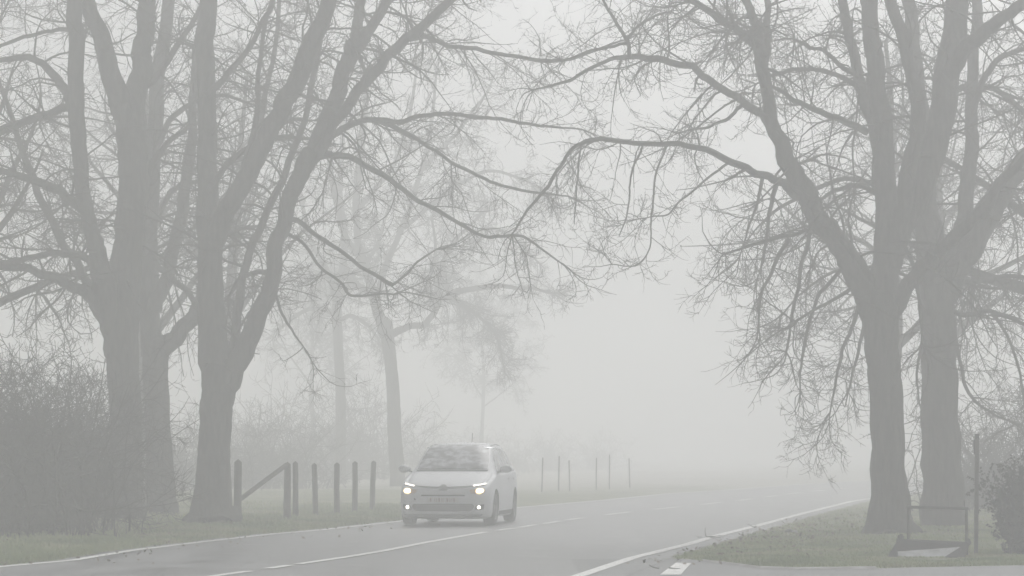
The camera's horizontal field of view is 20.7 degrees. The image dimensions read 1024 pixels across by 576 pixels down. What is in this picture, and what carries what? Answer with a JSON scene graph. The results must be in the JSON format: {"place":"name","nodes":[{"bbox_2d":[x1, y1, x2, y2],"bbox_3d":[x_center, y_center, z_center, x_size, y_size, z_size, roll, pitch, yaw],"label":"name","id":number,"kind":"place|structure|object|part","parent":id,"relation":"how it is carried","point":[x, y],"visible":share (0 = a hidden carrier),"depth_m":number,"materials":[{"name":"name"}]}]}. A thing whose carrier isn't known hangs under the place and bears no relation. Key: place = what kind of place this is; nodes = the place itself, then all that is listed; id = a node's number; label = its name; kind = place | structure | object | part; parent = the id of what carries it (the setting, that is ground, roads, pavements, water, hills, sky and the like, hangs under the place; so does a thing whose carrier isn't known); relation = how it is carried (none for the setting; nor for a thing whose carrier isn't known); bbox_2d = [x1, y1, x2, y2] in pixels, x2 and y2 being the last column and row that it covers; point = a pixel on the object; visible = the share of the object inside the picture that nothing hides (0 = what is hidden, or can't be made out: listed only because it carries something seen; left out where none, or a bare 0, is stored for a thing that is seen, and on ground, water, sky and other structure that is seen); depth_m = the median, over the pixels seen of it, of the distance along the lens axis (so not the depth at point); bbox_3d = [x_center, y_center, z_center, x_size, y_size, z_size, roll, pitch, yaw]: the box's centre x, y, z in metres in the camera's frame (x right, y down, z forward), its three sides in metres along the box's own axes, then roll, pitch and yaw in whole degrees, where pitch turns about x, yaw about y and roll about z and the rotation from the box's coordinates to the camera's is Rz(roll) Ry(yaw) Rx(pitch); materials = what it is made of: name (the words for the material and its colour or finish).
{"place":"outdoors","nodes":[
{"label":"outdoors","id":0,"kind":"place"},
{"bbox_2d":[0,478,922,575],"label":"road","id":1,"kind":"structure","parent":0,"point":[643,524],"depth_m":44.16,"materials":[{"name":"grey asphalt"}]},
{"bbox_2d":[210,571,249,575],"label":"line","id":2,"kind":"object","parent":1,"relation":"on","point":[229,573],"visible":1,"depth_m":32.83,"materials":[{"name":"paint"}]},
{"bbox_2d":[0,506,534,572],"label":"fallen leaves","id":3,"kind":"object","parent":1,"relation":"on","point":[210,537],"visible":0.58,"depth_m":45.42,"materials":[{"name":"brown plant"}]},
{"bbox_2d":[267,565,291,567],"bbox_3d":[-2.894,3.462,34.801,0.137,0.001,1.048,-1,-3,11],"label":"line","id":4,"kind":"object","parent":1,"relation":"on","point":[279,566],"visible":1,"depth_m":34.81,"materials":[{"name":"paint"}]},
{"bbox_2d":[295,532,485,563],"bbox_3d":[-1.540,3.914,42.603,0.253,0.001,14.203,-1,-3,9],"label":"line","id":5,"kind":"object","parent":1,"relation":"on","point":[390,548],"visible":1,"depth_m":40.78,"materials":[{"name":"paint"}]},
{"bbox_2d":[398,433,516,524],"bbox_3d":[-1.025,3.773,55.660,2.260,1.804,4.471,0,-3,8],"label":"car","id":6,"kind":"object","parent":1,"relation":"on","point":[465,480],"visible":1,"depth_m":54.16,"materials":[{"name":"white paint"}]},
{"bbox_3d":[-0.258,3.425,55.694,0.174,0.436,0.775,0,-3,8],"label":"side window","id":7,"kind":"part","parent":6,"relation":"part of","materials":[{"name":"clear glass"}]},
{"bbox_3d":[-0.153,3.465,56.496,0.178,0.431,0.718,0,-3,8],"label":"side window","id":8,"kind":"part","parent":6,"relation":"part of","materials":[{"name":"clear glass"}]},
{"bbox_2d":[0,478,917,566],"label":"edge line","id":9,"kind":"object","parent":1,"relation":"on","point":[290,532],"visible":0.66,"depth_m":45.36,"materials":[{"name":"paint"}]},
{"bbox_2d":[697,528,721,537],"bbox_3d":[3.268,4.028,46.052,0.414,0.168,0.742,0,-3,0],"label":"fallen branch","id":10,"kind":"object","parent":1,"relation":"on","point":[711,536],"visible":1,"depth_m":46.24,"materials":[{"name":"grey"}]},
{"bbox_2d":[572,491,921,575],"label":"edge line","id":11,"kind":"object","parent":1,"relation":"on","point":[603,567],"visible":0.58,"depth_m":42.50,"materials":[{"name":"paint"}]},
{"bbox_2d":[0,454,1021,567],"bbox_3d":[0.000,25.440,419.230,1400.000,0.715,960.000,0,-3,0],"label":"ground","id":12,"kind":"structure","parent":0,"point":[655,474],"depth_m":120.36,"materials":[{"name":"green plant"}]},
{"bbox_2d":[0,314,162,538],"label":"bare shrub","id":13,"kind":"object","parent":12,"relation":"on","point":[9,477],"visible":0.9,"depth_m":45.10,"materials":[{"name":"grey plant"}]},
{"bbox_2d":[0,319,169,531],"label":"bare shrub","id":14,"kind":"object","parent":12,"relation":"on","point":[37,362],"visible":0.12,"depth_m":47.82,"materials":[{"name":"grey plant"}]},
{"bbox_2d":[0,348,192,533],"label":"bare shrub","id":15,"kind":"object","parent":12,"relation":"on","point":[125,445],"visible":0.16,"depth_m":47.89,"materials":[{"name":"grey plant"}]},
{"bbox_2d":[0,299,197,528],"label":"bare shrub","id":16,"kind":"object","parent":12,"relation":"on","point":[58,411],"visible":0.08,"depth_m":49.97,"materials":[{"name":"grey plant"}]},
{"bbox_2d":[2,330,199,519],"bbox_3d":[-8.356,3.038,54.894,5.816,4.453,6.198,0,-3,-3],"label":"bare shrub","id":17,"kind":"object","parent":12,"relation":"on","point":[187,426],"visible":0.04,"depth_m":54.56,"materials":[{"name":"grey plant"}]},
{"bbox_2d":[0,323,208,536],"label":"bare shrub","id":18,"kind":"object","parent":12,"relation":"on","point":[73,483],"visible":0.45,"depth_m":46.03,"materials":[{"name":"grey plant"}]},
{"bbox_2d":[0,308,217,523],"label":"bare shrub","id":19,"kind":"object","parent":12,"relation":"on","point":[163,475],"visible":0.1,"depth_m":51.97,"materials":[{"name":"grey plant"}]},
{"bbox_2d":[0,0,228,348],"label":"bare tree","id":20,"kind":"object","parent":12,"relation":"on","point":[17,204],"visible":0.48,"depth_m":57.50,"materials":[{"name":"grey plant"}]},
{"bbox_2d":[0,0,285,519],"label":"bare tree","id":21,"kind":"object","parent":12,"relation":"on","point":[111,294],"visible":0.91,"depth_m":53.91,"materials":[{"name":"brown plant"}]},
{"bbox_2d":[32,37,267,500],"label":"bare tree","id":22,"kind":"object","parent":12,"relation":"on","point":[175,304],"visible":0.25,"depth_m":69.98,"materials":[{"name":"grey plant"}]},
{"bbox_2d":[171,405,197,488],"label":"bare shrub","id":23,"kind":"object","parent":12,"relation":"on","point":[183,453],"visible":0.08,"depth_m":89.71,"materials":[{"name":"grey plant"}]},
{"bbox_2d":[0,499,401,564],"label":"verge grass","id":24,"kind":"structure","parent":12,"relation":"on","point":[269,520],"depth_m":48.28,"materials":[{"name":"green plant"}]},
{"bbox_2d":[96,0,311,513],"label":"bare tree","id":25,"kind":"object","parent":12,"relation":"on","point":[155,291],"visible":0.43,"depth_m":58.40,"materials":[{"name":"grey plant"}]},
{"bbox_2d":[171,397,291,490],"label":"bare shrub","id":26,"kind":"object","parent":12,"relation":"on","point":[192,467],"visible":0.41,"depth_m":87.49,"materials":[{"name":"grey plant"}]},
{"bbox_2d":[171,397,294,487],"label":"bare shrub","id":27,"kind":"object","parent":12,"relation":"on","point":[245,428],"visible":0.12,"depth_m":103.67,"materials":[{"name":"grey plant"}]},
{"bbox_2d":[157,28,362,344],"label":"bare tree","id":28,"kind":"object","parent":12,"relation":"on","point":[234,270],"visible":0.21,"depth_m":76.17,"materials":[{"name":"grey plant"}]},
{"bbox_2d":[234,459,290,519],"bbox_3d":[-4.935,4.054,55.502,0.175,1.334,1.723,-2,-4,33],"label":"fence bay","id":29,"kind":"object","parent":12,"relation":"on","point":[239,497],"visible":0.85,"depth_m":55.45,"materials":[{"name":"brown wood"}]},
{"bbox_2d":[196,405,345,489],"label":"bare shrub","id":30,"kind":"object","parent":12,"relation":"on","point":[270,462],"visible":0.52,"depth_m":95.62,"materials":[{"name":"grey plant"}]},
{"bbox_2d":[293,461,298,515],"bbox_3d":[-4.443,4.195,57.468,0.130,1.290,0.131,-4,-7,40],"label":"fence post","id":31,"kind":"object","parent":12,"relation":"on","point":[295,489],"visible":0.88,"depth_m":57.43,"materials":[{"name":"grey wood"}]},
{"bbox_2d":[188,361,407,481],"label":"bare shrub","id":32,"kind":"object","parent":12,"relation":"on","point":[294,426],"visible":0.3,"depth_m":121.29,"materials":[{"name":"grey plant"}]},
{"bbox_2d":[312,463,318,514],"bbox_3d":[-4.155,4.310,59.064,0.131,1.245,0.130,4,-7,-42],"label":"fence post","id":33,"kind":"object","parent":12,"relation":"on","point":[314,489],"visible":0.84,"depth_m":59.03,"materials":[{"name":"grey wood"}]},
{"bbox_2d":[231,402,407,488],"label":"bare shrub","id":34,"kind":"object","parent":12,"relation":"on","point":[307,462],"visible":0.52,"depth_m":101.64,"materials":[{"name":"grey plant"}]},
{"bbox_2d":[241,220,412,443],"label":"bare tree","id":35,"kind":"object","parent":12,"relation":"on","point":[327,344],"visible":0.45,"depth_m":141.43,"materials":[{"name":"grey plant"}]},
{"bbox_2d":[334,463,339,512],"bbox_3d":[-3.817,4.423,61.040,0.131,1.245,0.130,-3,-3,31],"label":"fence post","id":36,"kind":"object","parent":12,"relation":"on","point":[336,487],"visible":0.89,"depth_m":61.00,"materials":[{"name":"grey wood"}]},
{"bbox_2d":[263,81,414,483],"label":"bare tree","id":37,"kind":"object","parent":12,"relation":"on","point":[340,395],"visible":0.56,"depth_m":116.22,"materials":[{"name":"grey plant"}]},
{"bbox_2d":[270,371,429,479],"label":"bare shrub","id":38,"kind":"object","parent":12,"relation":"on","point":[358,448],"visible":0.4,"depth_m":125.65,"materials":[{"name":"grey plant"}]},
{"bbox_2d":[352,461,357,511],"bbox_3d":[-3.536,4.530,63.041,0.131,1.267,0.130,-1,-3,31],"label":"fence post","id":39,"kind":"object","parent":12,"relation":"on","point":[354,485],"visible":0.85,"depth_m":63.01,"materials":[{"name":"grey wood"}]},
{"bbox_2d":[370,460,375,509],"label":"fence post","id":40,"kind":"object","parent":12,"relation":"on","point":[372,483],"visible":0.89,"depth_m":65.17,"materials":[{"name":"grey wood"}]},
{"bbox_2d":[97,0,686,523],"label":"bare tree","id":41,"kind":"object","parent":12,"relation":"on","point":[223,362],"visible":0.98,"depth_m":52.88,"materials":[{"name":"brown plant"}]},
{"bbox_2d":[270,374,524,478],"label":"bare shrub","id":42,"kind":"object","parent":12,"relation":"on","point":[403,434],"visible":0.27,"depth_m":130.02,"materials":[{"name":"grey plant"}]},
{"bbox_2d":[385,418,467,473],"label":"bare shrub","id":43,"kind":"object","parent":12,"relation":"on","point":[410,448],"visible":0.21,"depth_m":149.30,"materials":[{"name":"grey plant"}]},
{"bbox_2d":[275,40,585,485],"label":"bare tree","id":44,"kind":"object","parent":12,"relation":"on","point":[396,455],"visible":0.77,"depth_m":106.22,"materials":[{"name":"grey plant"}]},
{"bbox_2d":[408,255,554,442],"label":"bare tree","id":45,"kind":"object","parent":12,"relation":"on","point":[482,381],"visible":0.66,"depth_m":167.83,"materials":[{"name":"grey plant"}]},
{"bbox_2d":[474,423,563,472],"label":"bare shrub","id":46,"kind":"object","parent":12,"relation":"on","point":[520,467],"visible":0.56,"depth_m":169.59,"materials":[{"name":"grey plant"}]},
{"bbox_2d":[541,458,542,491],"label":"fence post","id":47,"kind":"object","parent":12,"relation":"on","point":[542,477],"visible":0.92,"depth_m":90.76,"materials":[{"name":"grey wood"}]},
{"bbox_2d":[520,425,588,471],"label":"bare shrub","id":48,"kind":"object","parent":12,"relation":"on","point":[550,461],"visible":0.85,"depth_m":179.25,"materials":[{"name":"grey plant"}]},
{"bbox_2d":[558,456,559,490],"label":"fence post","id":49,"kind":"object","parent":12,"relation":"on","point":[558,471],"visible":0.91,"depth_m":93.61,"materials":[{"name":"grey wood"}]},
{"bbox_2d":[568,460,569,490],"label":"fence post","id":50,"kind":"object","parent":12,"relation":"on","point":[569,473],"visible":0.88,"depth_m":95.07,"materials":[{"name":"grey wood"}]},
{"bbox_2d":[536,425,642,469],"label":"bare shrub","id":51,"kind":"object","parent":12,"relation":"on","point":[600,462],"visible":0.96,"depth_m":189.40,"materials":[{"name":"grey plant"}]},
{"bbox_2d":[596,457,596,489],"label":"fence post","id":52,"kind":"object","parent":12,"relation":"on","point":[596,473],"visible":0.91,"depth_m":98.36,"materials":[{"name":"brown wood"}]},
{"bbox_2d":[609,454,609,488],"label":"fence post","id":53,"kind":"object","parent":12,"relation":"on","point":[609,471],"visible":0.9,"depth_m":100.06,"materials":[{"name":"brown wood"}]},
{"bbox_2d":[628,459,629,487],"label":"fence post","id":54,"kind":"object","parent":12,"relation":"on","point":[629,471],"visible":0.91,"depth_m":102.85,"materials":[{"name":"grey wood"}]},
{"bbox_2d":[469,0,1023,533],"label":"bare tree","id":55,"kind":"object","parent":12,"relation":"on","point":[879,292],"visible":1,"depth_m":46.85,"materials":[{"name":"brown plant"}]},
{"bbox_2d":[673,503,1023,567],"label":"verge grass","id":56,"kind":"structure","parent":12,"relation":"on","point":[783,559],"depth_m":40.65,"materials":[{"name":"green plant"}]},
{"bbox_2d":[626,512,969,564],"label":"fallen leaves","id":57,"kind":"object","parent":56,"relation":"on","point":[740,538],"depth_m":44.70,"materials":[{"name":"brown plant"}]},
{"bbox_2d":[675,0,1023,383],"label":"bare tree","id":58,"kind":"object","parent":12,"relation":"on","point":[907,339],"visible":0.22,"depth_m":64.45,"materials":[{"name":"grey plant"}]},
{"bbox_2d":[692,0,1023,525],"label":"bare tree","id":59,"kind":"object","parent":12,"relation":"on","point":[941,468],"visible":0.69,"depth_m":50.85,"materials":[{"name":"grey plant"}]},
{"bbox_2d":[821,0,1023,338],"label":"bare tree","id":60,"kind":"object","parent":12,"relation":"on","point":[1016,210],"visible":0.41,"depth_m":51.90,"materials":[{"name":"grey plant"}]},
{"bbox_2d":[888,534,970,557],"bbox_3d":[5.612,3.499,37.824,1.189,0.361,0.489,0,-3,0],"label":"tipped trough","id":61,"kind":"object","parent":12,"relation":"on","point":[903,547],"visible":0.88,"depth_m":37.82,"materials":[{"name":"grey metal"}]},
{"bbox_2d":[840,28,1023,342],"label":"bare tree","id":62,"kind":"object","parent":12,"relation":"on","point":[946,224],"visible":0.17,"depth_m":71.84,"materials":[{"name":"grey plant"}]},
{"bbox_2d":[851,550,1023,567],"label":"tufted grass","id":63,"kind":"structure","parent":12,"relation":"on","point":[970,562],"depth_m":35.89,"materials":[{"name":"green plant"}]},
{"bbox_2d":[906,501,968,555],"bbox_3d":[5.808,3.326,38.173,0.856,0.860,0.045,0,-3,0],"label":"pipe frame","id":64,"kind":"object","parent":12,"relation":"on","point":[908,508],"visible":0.88,"depth_m":38.17,"materials":[{"name":"metal"}]},
{"bbox_2d":[905,387,1023,506],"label":"bare shrub","id":65,"kind":"object","parent":12,"relation":"on","point":[1010,447],"visible":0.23,"depth_m":62.00,"materials":[{"name":"grey plant"}]},
{"bbox_2d":[905,366,1023,501],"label":"bare shrub","id":66,"kind":"object","parent":12,"relation":"on","point":[1004,438],"visible":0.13,"depth_m":65.71,"materials":[{"name":"grey plant"}]},
{"bbox_2d":[907,423,1023,511],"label":"bare shrub","id":67,"kind":"object","parent":12,"relation":"on","point":[971,483],"visible":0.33,"depth_m":59.70,"materials":[{"name":"grey plant"}]},
{"bbox_2d":[973,434,978,552],"bbox_3d":[6.387,2.889,38.492,0.085,1.770,0.066,0,-3,0],"label":"marker post","id":68,"kind":"object","parent":12,"relation":"on","point":[976,478],"visible":0.86,"depth_m":38.48,"materials":[{"name":"metal"}]},
{"bbox_2d":[965,449,1023,553],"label":"leafy bush","id":69,"kind":"object","parent":12,"relation":"on","point":[1008,515],"visible":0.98,"depth_m":38.36,"materials":[{"name":"green plant"}]},
{"bbox_2d":[0,0,1023,454],"label":"sky","id":70,"kind":"structure","parent":0,"point":[631,364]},
{"bbox_2d":[571,559,1023,575],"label":"side road","id":71,"kind":"structure","parent":0,"point":[701,568],"depth_m":33.77,"materials":[{"name":"grey asphalt"}]},
{"bbox_2d":[661,563,690,573],"bbox_3d":[2.030,3.422,34.192,0.240,0.001,3.471,0,-3,6],"label":"side road marking","id":72,"kind":"object","parent":71,"relation":"on","point":[682,566],"visible":1,"depth_m":33.84,"materials":[{"name":"paint"}]},
{"bbox_2d":[702,559,877,568],"bbox_3d":[3.105,3.469,35.108,1.174,0.020,3.231,3,-4,-41],"label":"kerb edging","id":73,"kind":"object","parent":71,"relation":"on","point":[842,567],"visible":1,"depth_m":34.26,"materials":[{"name":"concrete"}]}
]}

